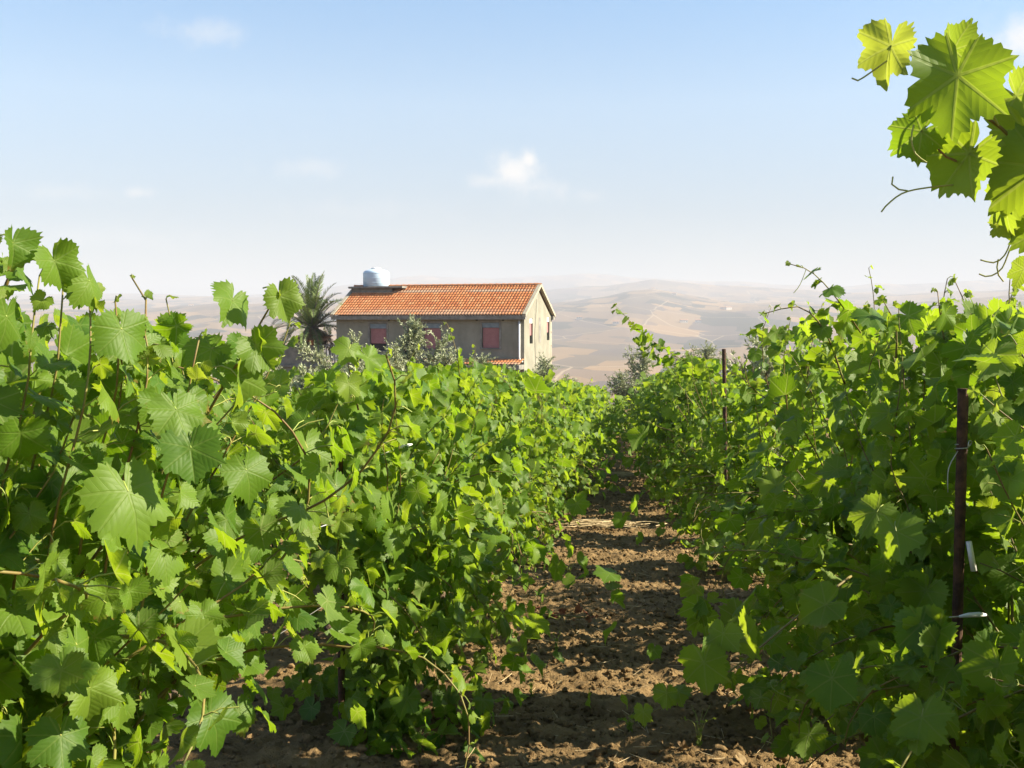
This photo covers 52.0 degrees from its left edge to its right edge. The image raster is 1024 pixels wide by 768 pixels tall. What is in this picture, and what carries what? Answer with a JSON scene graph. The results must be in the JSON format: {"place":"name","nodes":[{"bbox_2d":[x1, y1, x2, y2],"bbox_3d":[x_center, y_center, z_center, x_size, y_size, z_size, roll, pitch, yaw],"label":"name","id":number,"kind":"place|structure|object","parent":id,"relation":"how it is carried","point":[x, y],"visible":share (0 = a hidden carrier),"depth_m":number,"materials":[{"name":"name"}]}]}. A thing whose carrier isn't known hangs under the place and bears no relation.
{"place":"outdoors","nodes":[
{"label":"outdoors","id":0,"kind":"place"},
{"bbox_2d":[30,405,905,767],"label":"ground","id":1,"kind":"structure","parent":0,"point":[284,753],"depth_m":6.76,"materials":[{"name":"soil"}]},
{"bbox_2d":[0,372,220,551],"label":"grapevine","id":2,"kind":"object","parent":1,"relation":"on","point":[67,406],"depth_m":7.88,"materials":[{"name":"green plant"}]},
{"bbox_2d":[134,379,290,565],"bbox_3d":[-3.525,0.946,10.921,2.615,2.355,2.781,0,3,0],"label":"grapevine","id":3,"kind":"object","parent":1,"relation":"on","point":[226,408],"visible":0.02,"depth_m":11.46,"materials":[{"name":"green plant"}]},
{"bbox_2d":[0,224,484,767],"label":"grapevine","id":4,"kind":"object","parent":1,"relation":"on","point":[104,618],"visible":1,"depth_m":2.15,"materials":[{"name":"green plant"}]},
{"bbox_2d":[214,365,290,401],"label":"olive tree","id":5,"kind":"object","parent":1,"relation":"on","point":[264,373],"depth_m":47.72,"materials":[{"name":"green plant"}]},
{"bbox_2d":[255,363,317,396],"bbox_3d":[-6.231,0.984,29.885,2.768,3.124,3.344,-3,4,-41],"label":"olive tree","id":6,"kind":"object","parent":1,"relation":"on","point":[299,378],"depth_m":30.19,"materials":[{"name":"green plant"}]},
{"bbox_2d":[228,388,350,549],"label":"grapevine","id":7,"kind":"object","parent":1,"relation":"on","point":[282,446],"visible":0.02,"depth_m":13.36,"materials":[{"name":"green plant"}]},
{"bbox_2d":[264,272,342,361],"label":"palm tree","id":8,"kind":"object","parent":1,"relation":"on","point":[312,317],"visible":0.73,"depth_m":68.23,"materials":[{"name":"green plant"}]},
{"bbox_2d":[277,335,334,393],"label":"terrace outbuilding","id":9,"kind":"structure","parent":1,"relation":"on","point":[289,360],"depth_m":67.85,"materials":[{"name":"paint"}]},
{"bbox_2d":[289,395,349,460],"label":"grapevine","id":10,"kind":"object","parent":1,"relation":"on","point":[347,458],"visible":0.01,"depth_m":14.93,"materials":[{"name":"green plant"}]},
{"bbox_2d":[336,459,344,719],"bbox_3d":[-0.910,1.173,5.577,0.039,1.734,0.039,0,3,0],"label":"trellis post","id":11,"kind":"object","parent":1,"relation":"on","point":[341,688],"visible":0.15,"depth_m":5.58,"materials":[{"name":"wood"}]},
{"bbox_2d":[286,354,406,452],"bbox_3d":[-3.146,0.927,19.159,2.666,3.030,2.786,-2,4,-28],"label":"olive tree","id":12,"kind":"object","parent":1,"relation":"on","point":[301,384],"visible":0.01,"depth_m":19.09,"materials":[{"name":"green plant"}]},
{"bbox_2d":[292,313,464,383],"bbox_3d":[-4.185,0.016,38.278,6.372,5.209,7.205,-2,4,-37],"label":"olive tree","id":13,"kind":"object","parent":1,"relation":"on","point":[399,360],"visible":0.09,"depth_m":37.83,"materials":[{"name":"green plant"}]},
{"bbox_2d":[408,720,435,752],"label":"weed","id":14,"kind":"object","parent":1,"relation":"on","point":[410,722],"visible":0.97,"depth_m":5.32,"materials":[{"name":"green plant"}]},
{"bbox_2d":[183,335,662,761],"bbox_3d":[-0.612,0.840,5.900,2.827,2.254,2.497,-1,4,-21],"label":"grapevine","id":15,"kind":"object","parent":1,"relation":"on","point":[394,545],"visible":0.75,"depth_m":5.55,"materials":[{"name":"green plant"}]},
{"bbox_2d":[381,444,411,454],"bbox_3d":[-0.617,0.346,5.612,0.180,0.018,0.018,-17,9,-21],"label":"wire clip","id":16,"kind":"object","parent":15,"relation":"attached to","point":[402,446],"visible":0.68,"depth_m":5.62,"materials":[{"name":"white plastic"}]},
{"bbox_2d":[330,283,555,375],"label":"farmhouse","id":17,"kind":"object","parent":1,"relation":"on","point":[514,329],"visible":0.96,"depth_m":65.18,"materials":[{"name":"paint"}]},
{"bbox_2d":[363,267,389,285],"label":"water tank","id":18,"kind":"object","parent":17,"relation":"on","point":[375,276],"visible":0.98,"depth_m":68.08,"materials":[{"name":"white plastic"}]},
{"bbox_2d":[368,321,387,351],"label":"window","id":19,"kind":"structure","parent":17,"relation":"in","point":[379,332],"depth_m":65.82,"materials":[{"name":"red wood"}]},
{"bbox_2d":[421,321,442,349],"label":"window","id":20,"kind":"structure","parent":17,"relation":"in","point":[434,326],"depth_m":64.72,"materials":[{"name":"red wood"}]},
{"bbox_2d":[480,320,500,349],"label":"window","id":21,"kind":"structure","parent":17,"relation":"in","point":[491,331],"depth_m":63.63,"materials":[{"name":"red wood"}]},
{"bbox_2d":[303,363,607,658],"bbox_3d":[-0.472,0.946,7.882,2.405,2.225,2.735,0,3,0],"label":"grapevine","id":22,"kind":"object","parent":1,"relation":"on","point":[468,392],"visible":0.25,"depth_m":8.05,"materials":[{"name":"green plant"}]},
{"bbox_2d":[446,352,497,367],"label":"olive tree","id":23,"kind":"object","parent":1,"relation":"on","point":[482,360],"visible":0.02,"depth_m":43.98,"materials":[{"name":"green plant"}]},
{"bbox_2d":[436,322,592,582],"bbox_3d":[-0.579,0.775,10.043,2.197,2.734,2.618,2,4,28],"label":"grapevine","id":24,"kind":"object","parent":1,"relation":"on","point":[491,380],"visible":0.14,"depth_m":10.08,"materials":[{"name":"green plant"}]},
{"bbox_2d":[528,679,533,696],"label":"weed","id":25,"kind":"object","parent":1,"relation":"on","point":[530,690],"visible":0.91,"depth_m":6.61,"materials":[{"name":"green plant"}]},
{"bbox_2d":[473,368,598,564],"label":"grapevine","id":26,"kind":"object","parent":1,"relation":"on","point":[519,385],"visible":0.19,"depth_m":13.13,"materials":[{"name":"green plant"}]},
{"bbox_2d":[467,376,611,537],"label":"grapevine","id":27,"kind":"object","parent":1,"relation":"on","point":[567,448],"visible":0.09,"depth_m":15.36,"materials":[{"name":"green plant"}]},
{"bbox_2d":[501,352,578,381],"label":"olive tree","id":28,"kind":"object","parent":1,"relation":"on","point":[546,366],"visible":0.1,"depth_m":50.03,"materials":[{"name":"green plant"}]},
{"bbox_2d":[503,602,597,622],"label":"dead vine shoot","id":29,"kind":"object","parent":1,"relation":"on","point":[578,609],"visible":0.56,"depth_m":8.70,"materials":[{"name":"plant"}]},
{"bbox_2d":[553,631,560,649],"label":"weed","id":30,"kind":"object","parent":1,"relation":"on","point":[556,644],"visible":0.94,"depth_m":7.73,"materials":[{"name":"green plant"}]},
{"bbox_2d":[536,379,619,514],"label":"grapevine","id":31,"kind":"object","parent":1,"relation":"on","point":[585,426],"visible":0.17,"depth_m":17.75,"materials":[{"name":"green plant"}]},
{"bbox_2d":[546,374,625,498],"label":"grapevine","id":32,"kind":"object","parent":1,"relation":"on","point":[606,451],"visible":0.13,"depth_m":20.41,"materials":[{"name":"green plant"}]},
{"bbox_2d":[557,379,619,486],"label":"grapevine","id":33,"kind":"object","parent":1,"relation":"on","point":[592,411],"visible":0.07,"depth_m":23.11,"materials":[{"name":"green plant"}]},
{"bbox_2d":[581,385,619,467],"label":"grapevine","id":34,"kind":"object","parent":1,"relation":"on","point":[607,413],"depth_m":28.40,"materials":[{"name":"green plant"}]},
{"bbox_2d":[578,388,626,474],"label":"grapevine","id":35,"kind":"object","parent":1,"relation":"on","point":[609,465],"visible":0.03,"depth_m":25.72,"materials":[{"name":"green plant"}]},
{"bbox_2d":[585,385,620,448],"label":"grapevine","id":36,"kind":"object","parent":1,"relation":"on","point":[608,395],"visible":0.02,"depth_m":36.91,"materials":[{"name":"green plant"}]},
{"bbox_2d":[586,386,622,462],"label":"grapevine","id":37,"kind":"object","parent":1,"relation":"on","point":[604,412],"visible":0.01,"depth_m":30.97,"materials":[{"name":"green plant"}]},
{"bbox_2d":[584,382,625,454],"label":"grapevine","id":38,"kind":"object","parent":1,"relation":"on","point":[611,400],"visible":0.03,"depth_m":33.61,"materials":[{"name":"green plant"}]},
{"bbox_2d":[600,387,616,439],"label":"grapevine","id":39,"kind":"object","parent":1,"relation":"on","point":[609,405],"visible":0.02,"depth_m":44.42,"materials":[{"name":"green plant"}]},
{"bbox_2d":[594,384,624,428],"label":"grapevine","id":40,"kind":"object","parent":1,"relation":"on","point":[597,386],"visible":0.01,"depth_m":47.40,"materials":[{"name":"green plant"}]},
{"bbox_2d":[555,518,666,529],"bbox_3d":[1.531,2.145,16.175,1.728,0.126,0.939,0,3,0],"label":"straw heap","id":41,"kind":"object","parent":1,"relation":"on","point":[596,522],"visible":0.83,"depth_m":16.09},
{"bbox_2d":[599,392,626,442],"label":"grapevine","id":42,"kind":"object","parent":1,"relation":"on","point":[625,421],"visible":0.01,"depth_m":39.19,"materials":[{"name":"green plant"}]},
{"bbox_2d":[413,501,817,767],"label":"dead leaves","id":43,"kind":"object","parent":1,"relation":"on","point":[741,758],"visible":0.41,"depth_m":6.76,"materials":[{"name":"brown plant"}]},
{"bbox_2d":[600,386,631,433],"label":"grapevine","id":44,"kind":"object","parent":1,"relation":"on","point":[619,402],"visible":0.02,"depth_m":41.87,"materials":[{"name":"green plant"}]},
{"bbox_2d":[610,396,633,434],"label":"grapevine","id":45,"kind":"object","parent":1,"relation":"on","point":[624,404],"visible":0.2,"depth_m":48.13,"materials":[{"name":"green plant"}]},
{"bbox_2d":[596,472,652,477],"bbox_3d":[2.626,2.246,26.187,1.654,0.145,1.121,2,4,27],"label":"straw heap","id":46,"kind":"object","parent":1,"relation":"on","point":[622,474],"visible":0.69,"depth_m":26.05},
{"bbox_2d":[617,713,637,731],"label":"weed","id":47,"kind":"object","parent":1,"relation":"on","point":[629,724],"visible":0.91,"depth_m":5.67,"materials":[{"name":"green plant"}]},
{"bbox_2d":[605,344,653,408],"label":"olive tree","id":48,"kind":"object","parent":1,"relation":"on","point":[621,387],"visible":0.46,"depth_m":51.90,"materials":[{"name":"green plant"}]},
{"bbox_2d":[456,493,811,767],"bbox_3d":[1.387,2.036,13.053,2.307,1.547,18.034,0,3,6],"label":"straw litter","id":49,"kind":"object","parent":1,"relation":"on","point":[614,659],"visible":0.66,"depth_m":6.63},
{"bbox_2d":[620,379,649,444],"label":"grapevine","id":50,"kind":"object","parent":1,"relation":"on","point":[637,380],"visible":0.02,"depth_m":40.07,"materials":[{"name":"green plant"}]},
{"bbox_2d":[624,380,646,428],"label":"grapevine","id":51,"kind":"object","parent":1,"relation":"on","point":[633,407],"visible":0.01,"depth_m":43.12,"materials":[{"name":"green plant"}]},
{"bbox_2d":[614,376,657,451],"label":"grapevine","id":52,"kind":"object","parent":1,"relation":"on","point":[635,405],"visible":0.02,"depth_m":37.66,"materials":[{"name":"green plant"}]},
{"bbox_2d":[617,379,659,453],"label":"grapevine","id":53,"kind":"object","parent":1,"relation":"on","point":[638,412],"visible":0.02,"depth_m":34.65,"materials":[{"name":"green plant"}]},
{"bbox_2d":[613,371,665,454],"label":"grapevine","id":54,"kind":"object","parent":1,"relation":"on","point":[626,440],"visible":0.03,"depth_m":29.49,"materials":[{"name":"green plant"}]},
{"bbox_2d":[616,371,670,470],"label":"grapevine","id":55,"kind":"object","parent":1,"relation":"on","point":[643,405],"visible":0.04,"depth_m":26.60,"materials":[{"name":"green plant"}]},
{"bbox_2d":[608,366,679,485],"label":"grapevine","id":56,"kind":"object","parent":1,"relation":"on","point":[642,413],"visible":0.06,"depth_m":24.46,"materials":[{"name":"green plant"}]},
{"bbox_2d":[627,372,663,455],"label":"grapevine","id":57,"kind":"object","parent":1,"relation":"on","point":[639,388],"depth_m":31.84,"materials":[{"name":"green plant"}]},
{"bbox_2d":[596,366,721,486],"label":"grapevine","id":58,"kind":"object","parent":1,"relation":"on","point":[661,436],"visible":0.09,"depth_m":21.83,"materials":[{"name":"green plant"}]},
{"bbox_2d":[597,355,774,500],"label":"grapevine","id":59,"kind":"object","parent":1,"relation":"on","point":[668,413],"visible":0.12,"depth_m":19.14,"materials":[{"name":"green plant"}]},
{"bbox_2d":[609,378,768,512],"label":"grapevine","id":60,"kind":"object","parent":1,"relation":"on","point":[670,446],"visible":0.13,"depth_m":17.23,"materials":[{"name":"green plant"}]},
{"bbox_2d":[681,706,715,746],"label":"weed","id":61,"kind":"object","parent":1,"relation":"on","point":[699,742],"visible":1,"depth_m":5.52,"materials":[{"name":"green plant"}]},
{"bbox_2d":[670,340,730,374],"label":"olive tree","id":62,"kind":"object","parent":1,"relation":"on","point":[708,350],"visible":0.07,"depth_m":55.93,"materials":[{"name":"green plant"}]},
{"bbox_2d":[624,369,782,540],"bbox_3d":[2.955,1.012,14.575,2.152,2.555,2.029,-2,4,-32],"label":"grapevine","id":63,"kind":"object","parent":1,"relation":"on","point":[698,462],"visible":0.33,"depth_m":14.48,"materials":[{"name":"green plant"}]},
{"bbox_2d":[611,303,812,577],"bbox_3d":[2.531,0.664,11.681,2.412,3.137,2.160,-1,4,-19],"label":"grapevine","id":64,"kind":"object","parent":1,"relation":"on","point":[737,433],"visible":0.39,"depth_m":11.74,"materials":[{"name":"green plant"}]},
{"bbox_2d":[722,349,727,482],"bbox_3d":[2.720,0.947,13.377,0.126,2.786,0.054,0,3,0],"label":"trellis post","id":65,"kind":"object","parent":1,"relation":"on","point":[724,379],"visible":0.34,"depth_m":13.30,"materials":[{"name":"wood"}]},
{"bbox_2d":[719,327,822,456],"bbox_3d":[4.823,0.686,21.099,2.291,3.679,2.771,-3,4,-41],"label":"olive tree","id":66,"kind":"object","parent":1,"relation":"on","point":[755,342],"visible":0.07,"depth_m":20.53,"materials":[{"name":"green plant"}]},
{"bbox_2d":[680,302,881,652],"bbox_3d":[2.351,0.736,8.096,2.062,2.709,2.501,0,3,0],"label":"grapevine","id":67,"kind":"object","parent":1,"relation":"on","point":[776,339],"visible":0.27,"depth_m":7.61,"materials":[{"name":"green plant"}]},
{"bbox_2d":[602,261,1023,767],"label":"grapevine","id":68,"kind":"object","parent":1,"relation":"on","point":[922,459],"visible":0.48,"depth_m":4.19,"materials":[{"name":"green plant"}]},
{"bbox_2d":[678,265,972,741],"bbox_3d":[1.973,0.672,5.841,1.994,2.676,1.588,0,3,0],"label":"grapevine","id":69,"kind":"object","parent":1,"relation":"on","point":[859,363],"visible":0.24,"depth_m":5.80,"materials":[{"name":"green plant"}]},
{"bbox_2d":[633,17,1023,767],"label":"grapevine","id":70,"kind":"object","parent":1,"relation":"on","point":[961,69],"visible":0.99,"depth_m":2.96,"materials":[{"name":"green plant"}]},
{"bbox_2d":[905,373,1006,608],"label":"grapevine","id":71,"kind":"object","parent":1,"relation":"on","point":[908,377],"depth_m":10.02,"materials":[{"name":"green plant"}]},
{"bbox_2d":[947,388,976,751],"bbox_3d":[1.531,1.004,3.609,0.103,1.980,0.055,1,3,12],"label":"trellis post","id":72,"kind":"object","parent":1,"relation":"on","point":[962,445],"visible":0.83,"depth_m":3.57,"materials":[{"name":"wood"}]},
{"bbox_2d":[949,612,986,617],"bbox_3d":[1.488,0.771,3.490,0.200,0.018,0.018,-1,3,-11],"label":"wire clip","id":73,"kind":"object","parent":72,"relation":"attached to","point":[974,614],"visible":0.81,"depth_m":3.49,"materials":[{"name":"white plastic"}]},
{"bbox_2d":[0,0,1023,295],"label":"sky","id":74,"kind":"structure","parent":0,"point":[183,147],"materials":[{"name":"blue"}]},
{"bbox_2d":[5,273,1023,406],"bbox_3d":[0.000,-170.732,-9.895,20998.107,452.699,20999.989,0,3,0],"label":"hills","id":75,"kind":"structure","parent":0,"point":[594,343],"depth_m":2666.81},
{"bbox_2d":[680,319,687,322],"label":"distant farmstead","id":76,"kind":"structure","parent":75,"relation":"on","point":[683,320],"depth_m":2241.69,"materials":[{"name":"tile"}]}
]}

